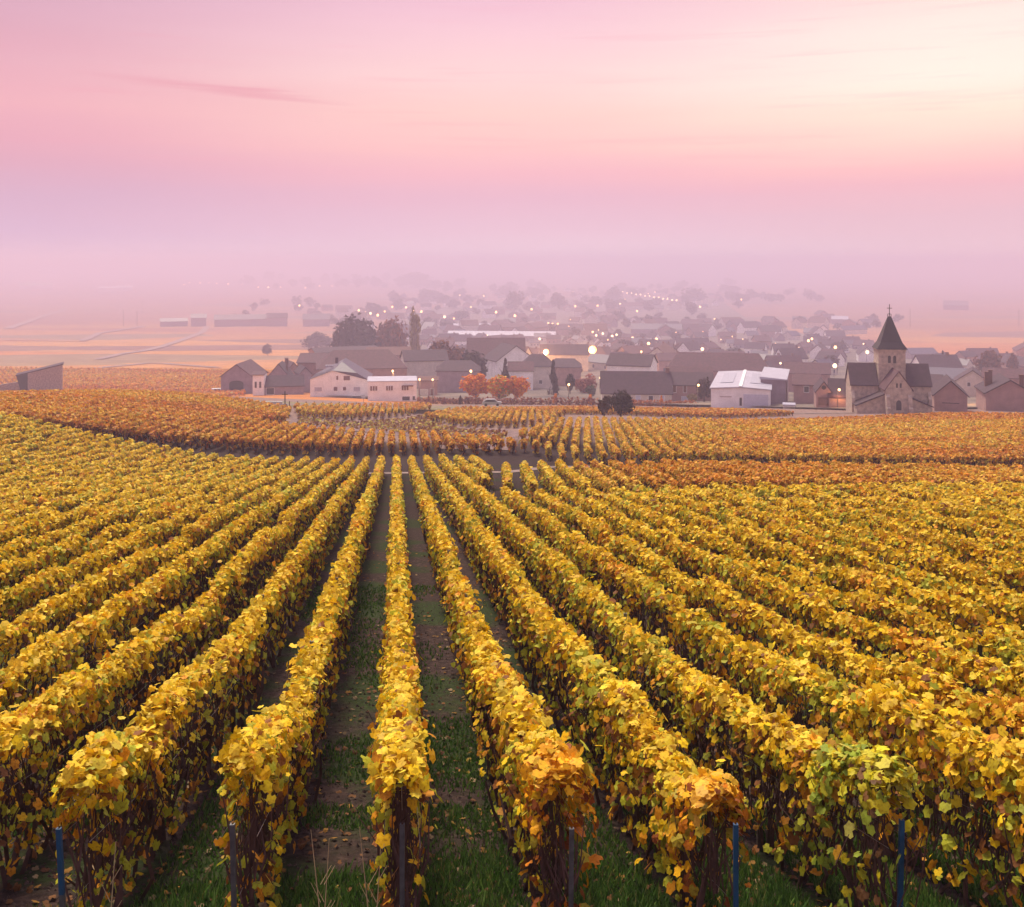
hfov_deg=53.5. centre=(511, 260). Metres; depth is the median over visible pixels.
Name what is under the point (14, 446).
vine row
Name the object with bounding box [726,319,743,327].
house
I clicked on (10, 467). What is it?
vine row
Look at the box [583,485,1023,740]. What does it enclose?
vine row
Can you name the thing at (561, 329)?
house
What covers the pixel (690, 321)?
house
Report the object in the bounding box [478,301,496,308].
house
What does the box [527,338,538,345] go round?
house
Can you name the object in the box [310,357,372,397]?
house
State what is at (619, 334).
tree
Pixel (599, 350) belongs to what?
house
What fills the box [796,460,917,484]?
vine row
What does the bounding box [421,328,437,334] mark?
house
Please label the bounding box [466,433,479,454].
vine row
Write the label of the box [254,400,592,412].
grass verge
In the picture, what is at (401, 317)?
house
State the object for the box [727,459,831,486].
vine row
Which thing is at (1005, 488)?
vine row
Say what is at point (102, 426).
vine row
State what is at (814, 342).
house
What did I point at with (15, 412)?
vine row
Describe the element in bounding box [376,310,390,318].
house
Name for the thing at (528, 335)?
warehouse
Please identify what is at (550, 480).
vine row
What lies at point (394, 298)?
tree
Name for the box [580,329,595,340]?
house
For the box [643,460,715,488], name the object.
vine row
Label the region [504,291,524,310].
tree
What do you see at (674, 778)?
vine row
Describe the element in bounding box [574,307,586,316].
house
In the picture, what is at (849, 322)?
house
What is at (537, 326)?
house
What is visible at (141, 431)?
vine row
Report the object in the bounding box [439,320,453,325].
tree
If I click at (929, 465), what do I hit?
vine row
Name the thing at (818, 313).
house
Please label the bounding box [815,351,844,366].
house
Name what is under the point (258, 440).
vine row
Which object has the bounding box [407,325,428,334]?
house
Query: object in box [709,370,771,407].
hall
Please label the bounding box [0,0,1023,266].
sky
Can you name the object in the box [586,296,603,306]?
tree
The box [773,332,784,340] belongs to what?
house
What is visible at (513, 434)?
fallow field
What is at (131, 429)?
vine row
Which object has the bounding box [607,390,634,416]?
bush
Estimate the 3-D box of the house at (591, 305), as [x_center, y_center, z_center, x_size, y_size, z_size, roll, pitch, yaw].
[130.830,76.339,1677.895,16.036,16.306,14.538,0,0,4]
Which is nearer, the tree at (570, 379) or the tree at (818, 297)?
the tree at (570, 379)
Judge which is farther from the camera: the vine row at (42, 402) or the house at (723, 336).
the house at (723, 336)
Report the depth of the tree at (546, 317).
1307.90 m
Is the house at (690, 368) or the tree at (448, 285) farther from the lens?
the tree at (448, 285)
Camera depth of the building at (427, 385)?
296.64 m
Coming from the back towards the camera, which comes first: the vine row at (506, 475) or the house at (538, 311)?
the house at (538, 311)
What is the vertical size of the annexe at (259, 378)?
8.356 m
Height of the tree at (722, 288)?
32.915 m
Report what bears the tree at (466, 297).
on the ground at (916, 297)
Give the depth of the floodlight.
518.57 m
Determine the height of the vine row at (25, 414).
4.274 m
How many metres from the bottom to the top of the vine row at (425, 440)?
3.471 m
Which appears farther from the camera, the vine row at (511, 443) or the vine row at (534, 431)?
the vine row at (534, 431)
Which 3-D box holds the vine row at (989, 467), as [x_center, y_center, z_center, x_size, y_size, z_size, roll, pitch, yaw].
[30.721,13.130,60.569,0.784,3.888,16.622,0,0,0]
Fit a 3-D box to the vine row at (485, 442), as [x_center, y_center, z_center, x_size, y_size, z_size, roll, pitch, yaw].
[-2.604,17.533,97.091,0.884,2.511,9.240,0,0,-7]
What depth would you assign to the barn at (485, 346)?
392.12 m
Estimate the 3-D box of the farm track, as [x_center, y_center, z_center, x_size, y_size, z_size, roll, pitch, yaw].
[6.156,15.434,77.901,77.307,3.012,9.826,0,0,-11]
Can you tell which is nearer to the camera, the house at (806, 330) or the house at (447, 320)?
the house at (806, 330)
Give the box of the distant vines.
[0,366,1023,466]
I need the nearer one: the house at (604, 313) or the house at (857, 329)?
the house at (857, 329)
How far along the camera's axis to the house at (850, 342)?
758.87 m
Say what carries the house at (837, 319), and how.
on the ground at (916, 297)
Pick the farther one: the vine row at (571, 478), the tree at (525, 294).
the tree at (525, 294)
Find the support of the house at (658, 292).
on the ground at (916, 297)
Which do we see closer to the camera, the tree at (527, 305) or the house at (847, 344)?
the house at (847, 344)
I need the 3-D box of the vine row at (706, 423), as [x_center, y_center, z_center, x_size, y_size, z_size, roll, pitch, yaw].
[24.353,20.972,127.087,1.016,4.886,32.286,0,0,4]
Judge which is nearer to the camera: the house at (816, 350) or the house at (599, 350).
the house at (599, 350)
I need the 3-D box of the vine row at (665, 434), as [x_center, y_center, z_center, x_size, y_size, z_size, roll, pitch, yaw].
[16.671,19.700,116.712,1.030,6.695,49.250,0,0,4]
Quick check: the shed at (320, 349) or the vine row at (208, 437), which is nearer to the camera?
the vine row at (208, 437)
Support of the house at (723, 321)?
on the village ground at (722, 309)
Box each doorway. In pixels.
[229,381,243,390]
[266,388,273,394]
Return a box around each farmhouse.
[160,318,187,326]
[191,314,206,326]
[214,314,266,326]
[266,313,287,326]
[302,313,329,326]
[943,300,968,309]
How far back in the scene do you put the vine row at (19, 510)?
40.22 m
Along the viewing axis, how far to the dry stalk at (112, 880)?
6.91 m
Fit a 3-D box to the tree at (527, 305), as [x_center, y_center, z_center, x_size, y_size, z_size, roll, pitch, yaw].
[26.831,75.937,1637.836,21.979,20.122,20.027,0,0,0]
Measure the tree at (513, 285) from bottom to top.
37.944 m
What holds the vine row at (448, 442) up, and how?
on the ground at (916, 297)
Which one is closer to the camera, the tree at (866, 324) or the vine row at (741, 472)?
the vine row at (741, 472)
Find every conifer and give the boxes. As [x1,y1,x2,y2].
[499,358,510,378]
[547,359,559,394]
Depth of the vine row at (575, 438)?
103.89 m
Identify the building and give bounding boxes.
[19,282,52,288]
[417,376,438,394]
[540,344,588,371]
[792,374,820,403]
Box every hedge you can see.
[415,396,598,405]
[631,399,695,405]
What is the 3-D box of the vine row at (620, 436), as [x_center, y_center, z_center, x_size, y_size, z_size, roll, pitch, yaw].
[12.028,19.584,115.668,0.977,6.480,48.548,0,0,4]
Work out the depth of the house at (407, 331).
915.67 m
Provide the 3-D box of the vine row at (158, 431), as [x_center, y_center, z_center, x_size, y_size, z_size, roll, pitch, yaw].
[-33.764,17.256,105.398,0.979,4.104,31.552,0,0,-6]
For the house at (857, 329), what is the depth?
1010.07 m
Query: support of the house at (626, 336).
on the village ground at (722, 309)
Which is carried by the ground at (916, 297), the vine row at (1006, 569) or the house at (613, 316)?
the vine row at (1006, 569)
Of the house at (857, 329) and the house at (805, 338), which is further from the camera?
the house at (857, 329)
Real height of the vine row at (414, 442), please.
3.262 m
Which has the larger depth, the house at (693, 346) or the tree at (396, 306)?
the tree at (396, 306)
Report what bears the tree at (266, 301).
on the ground at (916, 297)
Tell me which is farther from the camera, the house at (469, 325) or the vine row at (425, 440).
the house at (469, 325)
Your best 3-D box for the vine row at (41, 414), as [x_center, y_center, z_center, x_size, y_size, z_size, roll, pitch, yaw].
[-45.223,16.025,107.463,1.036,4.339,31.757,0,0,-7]
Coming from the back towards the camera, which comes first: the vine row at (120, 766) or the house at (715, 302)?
the house at (715, 302)
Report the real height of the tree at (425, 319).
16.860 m
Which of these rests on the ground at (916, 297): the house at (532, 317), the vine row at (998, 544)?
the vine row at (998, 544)
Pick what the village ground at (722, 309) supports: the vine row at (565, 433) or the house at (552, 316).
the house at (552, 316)
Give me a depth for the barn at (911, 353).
605.85 m
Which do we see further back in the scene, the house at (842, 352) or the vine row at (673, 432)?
the house at (842, 352)
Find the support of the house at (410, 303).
on the ground at (916, 297)
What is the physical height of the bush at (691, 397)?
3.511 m
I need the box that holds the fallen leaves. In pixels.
[2,547,1023,906]
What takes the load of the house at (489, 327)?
on the village ground at (722, 309)
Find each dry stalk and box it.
[101,842,121,906]
[311,833,330,906]
[315,844,334,906]
[359,827,379,906]
[367,847,385,906]
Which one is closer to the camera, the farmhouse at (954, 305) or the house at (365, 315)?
the house at (365, 315)
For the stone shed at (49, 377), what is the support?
on the ground at (916, 297)
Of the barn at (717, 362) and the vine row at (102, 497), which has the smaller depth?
the vine row at (102, 497)
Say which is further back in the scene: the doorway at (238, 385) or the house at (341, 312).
the house at (341, 312)
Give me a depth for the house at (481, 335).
863.59 m
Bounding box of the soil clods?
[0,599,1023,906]
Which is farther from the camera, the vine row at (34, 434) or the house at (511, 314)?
the house at (511, 314)
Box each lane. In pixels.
[0,326,143,340]
[2,309,67,328]
[94,363,215,367]
[95,350,147,358]
[143,326,209,349]
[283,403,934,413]
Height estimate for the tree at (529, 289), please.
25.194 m
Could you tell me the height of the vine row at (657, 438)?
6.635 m
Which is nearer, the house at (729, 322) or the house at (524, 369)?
the house at (524, 369)
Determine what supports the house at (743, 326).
on the village ground at (722, 309)
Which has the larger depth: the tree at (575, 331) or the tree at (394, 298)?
the tree at (394, 298)
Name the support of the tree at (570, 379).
on the village ground at (722, 309)
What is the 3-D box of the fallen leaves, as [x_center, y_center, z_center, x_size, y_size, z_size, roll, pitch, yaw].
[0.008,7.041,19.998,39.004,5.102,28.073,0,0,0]
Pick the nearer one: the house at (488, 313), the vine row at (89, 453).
the vine row at (89, 453)
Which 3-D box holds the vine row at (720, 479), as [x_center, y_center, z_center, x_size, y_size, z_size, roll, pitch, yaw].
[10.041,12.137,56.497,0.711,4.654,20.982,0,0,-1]
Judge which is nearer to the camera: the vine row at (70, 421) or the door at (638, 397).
the vine row at (70, 421)
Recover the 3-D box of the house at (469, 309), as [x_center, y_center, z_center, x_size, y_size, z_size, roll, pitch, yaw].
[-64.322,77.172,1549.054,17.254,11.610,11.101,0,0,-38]
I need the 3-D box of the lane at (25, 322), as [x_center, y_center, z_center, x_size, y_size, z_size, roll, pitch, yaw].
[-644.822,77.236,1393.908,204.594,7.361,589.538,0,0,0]
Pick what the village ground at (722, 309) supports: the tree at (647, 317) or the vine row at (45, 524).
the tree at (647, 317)
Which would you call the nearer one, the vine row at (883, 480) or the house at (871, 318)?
the vine row at (883, 480)
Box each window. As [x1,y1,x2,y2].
[314,387,321,391]
[343,376,349,380]
[402,396,409,400]
[804,386,808,392]
[896,400,900,409]
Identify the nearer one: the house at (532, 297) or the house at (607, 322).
the house at (607, 322)
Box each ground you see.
[0,267,1023,906]
[329,297,977,408]
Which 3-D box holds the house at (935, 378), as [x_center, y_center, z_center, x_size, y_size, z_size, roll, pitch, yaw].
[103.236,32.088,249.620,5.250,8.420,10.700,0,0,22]
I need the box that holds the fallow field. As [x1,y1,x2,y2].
[292,414,519,449]
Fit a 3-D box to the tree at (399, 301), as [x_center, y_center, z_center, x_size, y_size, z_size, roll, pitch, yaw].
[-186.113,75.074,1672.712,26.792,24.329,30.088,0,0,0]
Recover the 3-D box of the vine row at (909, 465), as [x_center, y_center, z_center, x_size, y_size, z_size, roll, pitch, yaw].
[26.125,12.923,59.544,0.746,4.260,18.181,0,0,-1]
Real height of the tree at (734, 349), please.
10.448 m
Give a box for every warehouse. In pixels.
[99,286,117,292]
[117,286,132,290]
[448,331,556,340]
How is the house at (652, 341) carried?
on the village ground at (722, 309)
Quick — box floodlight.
[589,346,596,353]
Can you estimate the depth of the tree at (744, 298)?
1985.59 m
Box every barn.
[220,359,265,393]
[316,349,407,375]
[466,338,525,357]
[630,323,681,334]
[668,352,768,377]
[906,347,937,358]
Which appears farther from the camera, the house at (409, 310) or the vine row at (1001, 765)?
the house at (409, 310)
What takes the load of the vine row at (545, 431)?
on the ground at (916, 297)
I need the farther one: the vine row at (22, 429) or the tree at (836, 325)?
the tree at (836, 325)
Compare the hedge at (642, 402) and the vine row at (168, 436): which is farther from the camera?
the hedge at (642, 402)
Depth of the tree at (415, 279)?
3284.29 m
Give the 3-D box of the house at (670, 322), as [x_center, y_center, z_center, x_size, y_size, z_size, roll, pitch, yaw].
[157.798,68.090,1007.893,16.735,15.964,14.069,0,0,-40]
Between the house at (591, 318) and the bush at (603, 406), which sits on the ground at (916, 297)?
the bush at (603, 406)
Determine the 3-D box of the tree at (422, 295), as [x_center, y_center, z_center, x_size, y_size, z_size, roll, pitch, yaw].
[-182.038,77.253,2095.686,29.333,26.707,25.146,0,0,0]
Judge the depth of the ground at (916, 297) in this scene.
761.34 m
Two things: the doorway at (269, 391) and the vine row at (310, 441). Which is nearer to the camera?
the vine row at (310, 441)
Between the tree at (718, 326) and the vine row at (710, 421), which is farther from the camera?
the tree at (718, 326)
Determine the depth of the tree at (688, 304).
1553.37 m
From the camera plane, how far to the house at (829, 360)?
439.86 m
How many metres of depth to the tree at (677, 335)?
860.15 m
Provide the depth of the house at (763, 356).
486.83 m
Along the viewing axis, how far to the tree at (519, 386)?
243.28 m
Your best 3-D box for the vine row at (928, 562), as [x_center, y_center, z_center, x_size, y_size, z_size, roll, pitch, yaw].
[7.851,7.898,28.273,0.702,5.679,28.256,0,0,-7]
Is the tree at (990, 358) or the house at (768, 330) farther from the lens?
the house at (768, 330)
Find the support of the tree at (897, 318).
on the ground at (916, 297)
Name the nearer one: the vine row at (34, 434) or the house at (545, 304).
the vine row at (34, 434)
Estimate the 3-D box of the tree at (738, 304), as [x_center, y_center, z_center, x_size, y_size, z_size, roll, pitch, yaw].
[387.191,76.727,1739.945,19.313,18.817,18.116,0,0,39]
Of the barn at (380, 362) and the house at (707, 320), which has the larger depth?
the house at (707, 320)
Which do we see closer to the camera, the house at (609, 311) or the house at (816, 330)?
the house at (816, 330)
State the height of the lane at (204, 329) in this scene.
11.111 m
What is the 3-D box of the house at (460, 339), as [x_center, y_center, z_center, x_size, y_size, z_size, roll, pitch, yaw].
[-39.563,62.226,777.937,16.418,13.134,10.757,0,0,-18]
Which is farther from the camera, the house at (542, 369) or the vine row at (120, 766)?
the house at (542, 369)
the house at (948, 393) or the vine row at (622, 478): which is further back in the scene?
the house at (948, 393)
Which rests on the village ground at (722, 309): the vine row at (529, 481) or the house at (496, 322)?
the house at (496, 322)
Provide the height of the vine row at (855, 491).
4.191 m
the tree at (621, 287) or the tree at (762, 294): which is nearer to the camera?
the tree at (762, 294)
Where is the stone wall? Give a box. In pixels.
[0,382,19,390]
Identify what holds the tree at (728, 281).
on the ground at (916, 297)
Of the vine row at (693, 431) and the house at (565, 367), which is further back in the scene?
the house at (565, 367)
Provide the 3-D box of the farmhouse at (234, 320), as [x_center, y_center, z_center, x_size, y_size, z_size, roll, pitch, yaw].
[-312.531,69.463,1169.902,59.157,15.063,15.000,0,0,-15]
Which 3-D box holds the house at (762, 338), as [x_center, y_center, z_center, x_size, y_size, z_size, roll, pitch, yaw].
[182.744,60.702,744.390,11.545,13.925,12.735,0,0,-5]
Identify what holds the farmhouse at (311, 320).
on the ground at (916, 297)
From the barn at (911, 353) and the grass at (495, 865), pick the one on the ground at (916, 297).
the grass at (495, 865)
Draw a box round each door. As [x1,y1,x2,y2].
[420,389,427,394]
[635,395,640,400]
[681,396,687,400]
[743,394,767,407]
[818,397,827,404]
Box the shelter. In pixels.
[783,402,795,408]
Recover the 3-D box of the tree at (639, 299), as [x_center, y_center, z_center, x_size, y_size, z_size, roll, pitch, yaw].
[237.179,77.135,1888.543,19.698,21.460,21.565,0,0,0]
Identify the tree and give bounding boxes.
[249,302,257,310]
[259,298,269,304]
[291,295,301,303]
[293,304,303,309]
[300,331,332,348]
[302,297,316,306]
[313,303,320,308]
[329,312,383,346]
[329,314,335,323]
[332,318,339,323]
[332,328,354,346]
[340,280,350,286]
[351,274,360,280]
[351,279,363,287]
[361,276,369,285]
[364,302,380,311]
[368,304,383,316]
[370,278,381,286]
[374,315,408,346]
[381,272,390,280]
[387,290,398,297]
[389,294,404,302]
[391,299,406,309]
[392,302,402,309]
[394,272,432,287]
[404,305,423,349]
[417,291,430,298]
[420,317,433,323]
[425,280,442,288]
[427,290,443,298]
[428,340,464,359]
[437,295,450,303]
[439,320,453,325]
[442,281,453,290]
[446,299,459,307]
[452,291,461,296]
[453,278,466,286]
[454,310,467,319]
[455,288,466,295]
[459,373,489,401]
[460,349,487,375]
[462,295,475,301]
[472,308,480,313]
[487,374,510,398]
[498,285,516,294]
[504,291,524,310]
[506,282,519,290]
[506,376,530,398]
[518,291,529,297]
[522,302,532,309]
[525,278,537,286]
[525,287,532,293]
[529,287,544,296]
[535,282,545,288]
[542,314,550,319]
[548,292,567,309]
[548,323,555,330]
[565,373,574,393]
[567,327,580,336]
[574,373,596,392]
[583,309,595,316]
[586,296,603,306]
[604,298,617,308]
[605,285,622,299]
[613,311,626,320]
[614,282,627,291]
[614,331,621,338]
[615,299,622,307]
[617,339,633,345]
[621,318,630,326]
[629,290,638,296]
[634,297,643,301]
[638,287,646,293]
[640,314,653,319]
[642,300,652,308]
[646,305,653,310]
[650,297,662,304]
[665,327,675,336]
[671,331,681,339]
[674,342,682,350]
[680,287,707,300]
[680,294,690,302]
[685,301,696,308]
[687,304,697,314]
[696,313,706,317]
[696,377,710,401]
[715,323,722,328]
[718,284,729,291]
[723,278,735,285]
[726,285,741,292]
[727,347,741,350]
[732,301,743,308]
[738,294,750,302]
[743,289,759,297]
[758,292,765,298]
[764,293,773,300]
[774,294,784,300]
[802,288,812,296]
[806,293,813,299]
[814,294,824,300]
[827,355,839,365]
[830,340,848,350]
[832,323,841,328]
[862,322,870,327]
[870,319,881,327]
[892,314,903,322]
[972,350,1003,371]
[1006,353,1018,368]
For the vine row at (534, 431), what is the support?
on the ground at (916, 297)
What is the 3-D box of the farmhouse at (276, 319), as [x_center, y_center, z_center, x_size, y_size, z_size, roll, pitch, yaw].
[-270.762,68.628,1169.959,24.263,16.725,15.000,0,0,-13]
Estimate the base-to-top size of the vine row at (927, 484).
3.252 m
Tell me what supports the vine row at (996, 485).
on the ground at (916, 297)
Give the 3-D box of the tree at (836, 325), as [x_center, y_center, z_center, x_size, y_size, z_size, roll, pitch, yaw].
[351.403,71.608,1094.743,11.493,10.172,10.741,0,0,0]
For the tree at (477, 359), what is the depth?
338.28 m
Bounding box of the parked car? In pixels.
[482,398,500,405]
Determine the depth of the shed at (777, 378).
231.43 m
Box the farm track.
[368,466,608,473]
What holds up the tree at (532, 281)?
on the ground at (916, 297)
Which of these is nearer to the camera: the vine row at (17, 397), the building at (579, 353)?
the vine row at (17, 397)
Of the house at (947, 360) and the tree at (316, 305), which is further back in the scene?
the tree at (316, 305)
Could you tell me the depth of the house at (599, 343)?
678.03 m
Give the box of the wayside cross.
[282,391,287,405]
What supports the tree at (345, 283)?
on the ground at (916, 297)
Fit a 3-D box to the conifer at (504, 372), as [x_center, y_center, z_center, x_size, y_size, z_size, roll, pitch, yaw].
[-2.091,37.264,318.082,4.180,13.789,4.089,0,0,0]
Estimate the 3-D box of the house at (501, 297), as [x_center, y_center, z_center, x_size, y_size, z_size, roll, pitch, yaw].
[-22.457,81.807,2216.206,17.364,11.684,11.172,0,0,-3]
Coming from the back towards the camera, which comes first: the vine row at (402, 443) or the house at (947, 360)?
the house at (947, 360)
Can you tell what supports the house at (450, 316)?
on the village ground at (722, 309)
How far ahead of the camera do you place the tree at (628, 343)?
683.78 m
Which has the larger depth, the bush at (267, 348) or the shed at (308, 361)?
the bush at (267, 348)
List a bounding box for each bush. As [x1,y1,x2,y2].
[262,343,271,355]
[585,385,595,395]
[597,395,612,415]
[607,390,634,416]
[686,394,696,400]
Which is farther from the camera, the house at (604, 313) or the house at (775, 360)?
the house at (604, 313)
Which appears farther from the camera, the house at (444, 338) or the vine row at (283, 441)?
the house at (444, 338)
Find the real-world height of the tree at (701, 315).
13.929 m
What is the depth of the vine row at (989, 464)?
66.44 m
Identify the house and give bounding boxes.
[269,358,293,374]
[284,357,297,374]
[293,364,311,392]
[307,308,317,313]
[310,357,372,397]
[321,304,332,310]
[335,305,352,312]
[335,307,348,317]
[350,312,370,319]
[354,307,366,311]
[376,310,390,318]
[387,313,404,324]
[400,349,448,387]
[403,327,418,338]
[406,301,415,306]
[406,307,413,312]
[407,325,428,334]
[418,297,432,302]
[419,334,434,344]
[420,303,431,309]
[421,310,436,319]
[421,322,436,328]
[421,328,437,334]
[429,299,437,303]
[429,314,442,324]
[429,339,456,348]
[435,336,454,341]
[435,360,480,392]
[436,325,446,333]
[438,332,458,336]
[440,319,452,322]
[443,325,461,332]
[445,315,455,320]
[450,333,471,344]
[453,311,469,318]
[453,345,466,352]
[459,320,478,330]
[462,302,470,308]
[464,307,474,312]
[474,332,487,337]
[477,325,502,330]
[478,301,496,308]
[481,309,496,317]
[484,343,528,381]
[487,334,504,337]
[490,319,509,324]
[492,306,504,314]
[498,295,505,299]
[501,323,526,330]
[501,334,517,337]
[504,318,516,322]
[507,361,533,389]
[508,312,517,317]
[511,326,528,330]
[512,313,527,322]
[516,333,525,343]
[523,354,552,388]
[524,321,548,330]
[526,346,532,354]
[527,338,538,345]
[528,295,536,299]
[528,314,539,320]
[529,346,539,353]
[533,309,542,314]
[534,332,550,341]
[540,302,552,307]
[540,313,555,319]
[546,334,560,343]
[554,324,575,335]
[554,358,581,385]
[555,341,571,343]
[563,304,572,310]
[564,306,570,311]
[565,336,577,343]
[568,317,581,323]
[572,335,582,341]
[573,323,582,326]
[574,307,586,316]
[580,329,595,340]
[582,323,607,336]
[585,314,598,322]
[586,302,595,309]
[588,345,606,356]
[588,353,608,370]
[593,339,606,346]
[594,336,613,346]
[599,311,609,316]
[599,320,610,327]
[599,345,610,354]
[600,367,672,400]
[602,317,617,326]
[605,315,617,319]
[605,353,657,370]
[607,309,620,314]
[610,342,627,351]
[611,337,623,344]
[616,343,650,353]
[620,302,643,310]
[621,333,639,340]
[629,316,640,326]
[631,337,645,343]
[638,338,657,349]
[639,319,656,323]
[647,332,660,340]
[649,341,675,353]
[652,318,666,322]
[653,290,662,294]
[653,341,673,348]
[655,305,663,310]
[655,351,678,370]
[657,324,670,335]
[658,339,673,343]
[663,321,678,323]
[665,366,712,371]
[667,301,677,309]
[669,295,678,301]
[671,372,713,400]
[674,337,708,344]
[676,340,701,351]
[680,319,705,323]
[682,324,698,334]
[686,327,708,335]
[692,331,708,337]
[697,318,711,323]
[697,323,716,335]
[700,304,707,308]
[700,340,718,351]
[702,298,708,303]
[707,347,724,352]
[712,300,718,305]
[717,331,736,342]
[718,317,741,327]
[720,350,744,352]
[722,328,735,331]
[725,338,736,346]
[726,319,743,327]
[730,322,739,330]
[734,338,748,347]
[737,321,759,332]
[744,331,758,338]
[744,341,766,352]
[751,334,771,348]
[751,349,767,353]
[756,326,774,337]
[760,353,779,359]
[761,316,776,324]
[763,325,782,333]
[764,359,774,367]
[765,319,778,324]
[765,353,802,368]
[768,321,786,333]
[770,342,794,354]
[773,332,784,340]
[774,345,808,361]
[783,331,800,339]
[784,362,830,391]
[791,318,807,328]
[798,342,812,353]
[803,328,811,335]
[803,335,821,341]
[805,333,819,335]
[808,317,829,328]
[808,326,823,335]
[810,342,827,358]
[812,338,821,345]
[812,356,837,374]
[812,377,832,408]
[814,310,827,315]
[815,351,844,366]
[818,338,833,348]
[820,314,834,322]
[820,348,846,361]
[823,329,845,337]
[827,378,845,408]
[830,335,859,341]
[831,316,847,323]
[836,325,867,333]
[839,338,849,352]
[842,318,855,325]
[845,340,853,347]
[852,339,873,349]
[856,343,873,361]
[857,319,871,326]
[864,316,878,320]
[911,352,963,367]
[929,367,966,378]
[930,374,943,384]
[931,374,969,411]
[953,366,982,395]
[956,349,977,361]
[959,357,972,368]
[965,347,998,358]
[974,369,1023,411]
[981,367,1023,383]
[999,354,1023,368]
[1012,341,1023,356]
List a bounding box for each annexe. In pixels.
[251,371,268,395]
[367,376,416,400]
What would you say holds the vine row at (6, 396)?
on the ground at (916, 297)
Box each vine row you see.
[0,394,36,397]
[0,394,43,399]
[0,394,55,400]
[0,394,62,402]
[0,395,72,404]
[0,397,76,406]
[0,397,88,409]
[0,397,99,413]
[0,413,16,420]
[0,414,24,428]
[0,417,33,427]
[0,418,42,431]
[0,422,51,434]
[0,423,61,444]
[0,426,71,450]
[0,428,81,454]
[0,430,93,455]
[0,433,101,468]
[0,433,113,472]
[0,437,123,475]
[0,441,146,479]
[0,443,158,482]
[0,444,170,487]
[0,447,181,493]
[0,448,193,503]
[0,452,205,505]
[0,452,218,517]
[0,453,234,542]
[0,453,249,547]
[0,454,264,578]
[0,454,354,887]
[0,455,279,587]
[0,455,293,621]
[0,455,309,667]
[0,456,324,712]
[0,457,340,791]
[4,438,134,474]
[8,398,107,414]
[18,399,117,417]
[29,400,124,424]
[41,402,133,424]
[46,456,369,906]
[52,402,142,428]
[63,404,150,429]
[75,406,155,431]
[86,406,168,435]
[98,407,179,435]
[110,409,187,437]
[122,410,195,440]
[134,411,205,441]
[149,412,215,443]
[160,412,224,445]
[174,413,233,447]
[186,415,241,448]
[200,416,252,450]
[212,455,385,906]
[213,418,261,447]
[226,418,270,451]
[239,420,279,452]
[252,421,289,453]
[264,422,297,453]
[277,422,307,453]
[289,424,316,454]
[301,424,325,454]
[314,425,335,454]
[326,426,345,454]
[338,427,354,454]
[351,427,364,455]
[357,454,444,906]
[363,428,375,455]
[374,429,384,455]
[387,429,395,455]
[398,429,406,454]
[407,454,602,906]
[409,429,418,454]
[419,429,430,454]
[423,454,752,906]
[430,429,442,453]
[438,453,934,906]
[441,430,454,451]
[453,431,467,453]
[453,455,1023,906]
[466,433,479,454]
[468,455,1023,854]
[478,433,492,453]
[491,434,504,452]
[501,462,513,490]
[506,437,516,453]
[518,427,527,443]
[519,460,538,502]
[528,422,543,444]
[537,460,565,496]
[538,417,554,445]
[548,417,564,448]
[555,458,591,510]
[556,485,1023,770]
[559,417,572,447]
[571,416,581,447]
[573,458,618,493]
[583,416,591,445]
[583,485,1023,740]
[589,459,641,491]
[592,415,603,448]
[601,416,615,447]
[608,459,667,491]
[609,486,1023,697]
[610,416,628,451]
[618,416,641,452]
[625,458,691,489]
[627,415,654,450]
[633,485,1023,665]
[634,417,666,448]
[643,416,678,447]
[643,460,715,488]
[652,417,690,445]
[659,484,1023,635]
[660,417,701,443]
[660,458,741,487]
[667,416,712,442]
[676,417,722,440]
[677,459,762,488]
[683,484,1023,624]
[684,417,732,440]
[692,417,726,432]
[693,458,786,498]
[699,417,719,425]
[708,480,1023,608]
[713,460,808,487]
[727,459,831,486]
[732,483,1023,589]
[744,459,853,484]
[756,480,1023,588]
[768,461,873,494]
[780,460,897,484]
[782,483,1023,558]
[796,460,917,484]
[802,482,1023,537]
[815,461,940,483]
[826,482,1023,522]
[829,459,961,482]
[850,462,979,485]
[850,482,1023,516]
[863,462,1001,484]
[870,482,1023,516]
[880,461,1022,482]
[893,480,1023,514]
[897,462,1023,482]
[913,479,1023,498]
[918,462,1023,477]
[929,461,1023,475]
[939,481,1023,494]
[949,463,1023,473]
[953,479,1023,493]
[966,464,1023,472]
[975,479,1023,489]
[982,462,1023,470]
[995,463,1023,469]
[998,481,1023,486]
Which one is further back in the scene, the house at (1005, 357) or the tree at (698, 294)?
the tree at (698, 294)
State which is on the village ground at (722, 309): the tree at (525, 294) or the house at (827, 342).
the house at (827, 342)
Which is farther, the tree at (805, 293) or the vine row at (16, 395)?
the tree at (805, 293)
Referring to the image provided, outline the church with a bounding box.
[845,304,933,413]
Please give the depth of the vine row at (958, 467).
63.25 m
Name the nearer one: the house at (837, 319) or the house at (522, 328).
the house at (522, 328)
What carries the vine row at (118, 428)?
on the ground at (916, 297)
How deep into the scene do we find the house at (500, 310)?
1489.73 m
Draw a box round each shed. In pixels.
[16,362,63,389]
[264,375,304,394]
[296,353,327,376]
[308,345,376,352]
[366,346,410,359]
[760,367,789,403]
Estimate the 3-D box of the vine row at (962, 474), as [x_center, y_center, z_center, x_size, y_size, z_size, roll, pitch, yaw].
[23.819,12.872,59.034,0.729,4.187,18.476,0,0,-1]
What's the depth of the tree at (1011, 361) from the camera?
418.77 m
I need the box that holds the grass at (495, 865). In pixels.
[1,583,1023,906]
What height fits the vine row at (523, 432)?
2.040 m
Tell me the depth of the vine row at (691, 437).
109.57 m

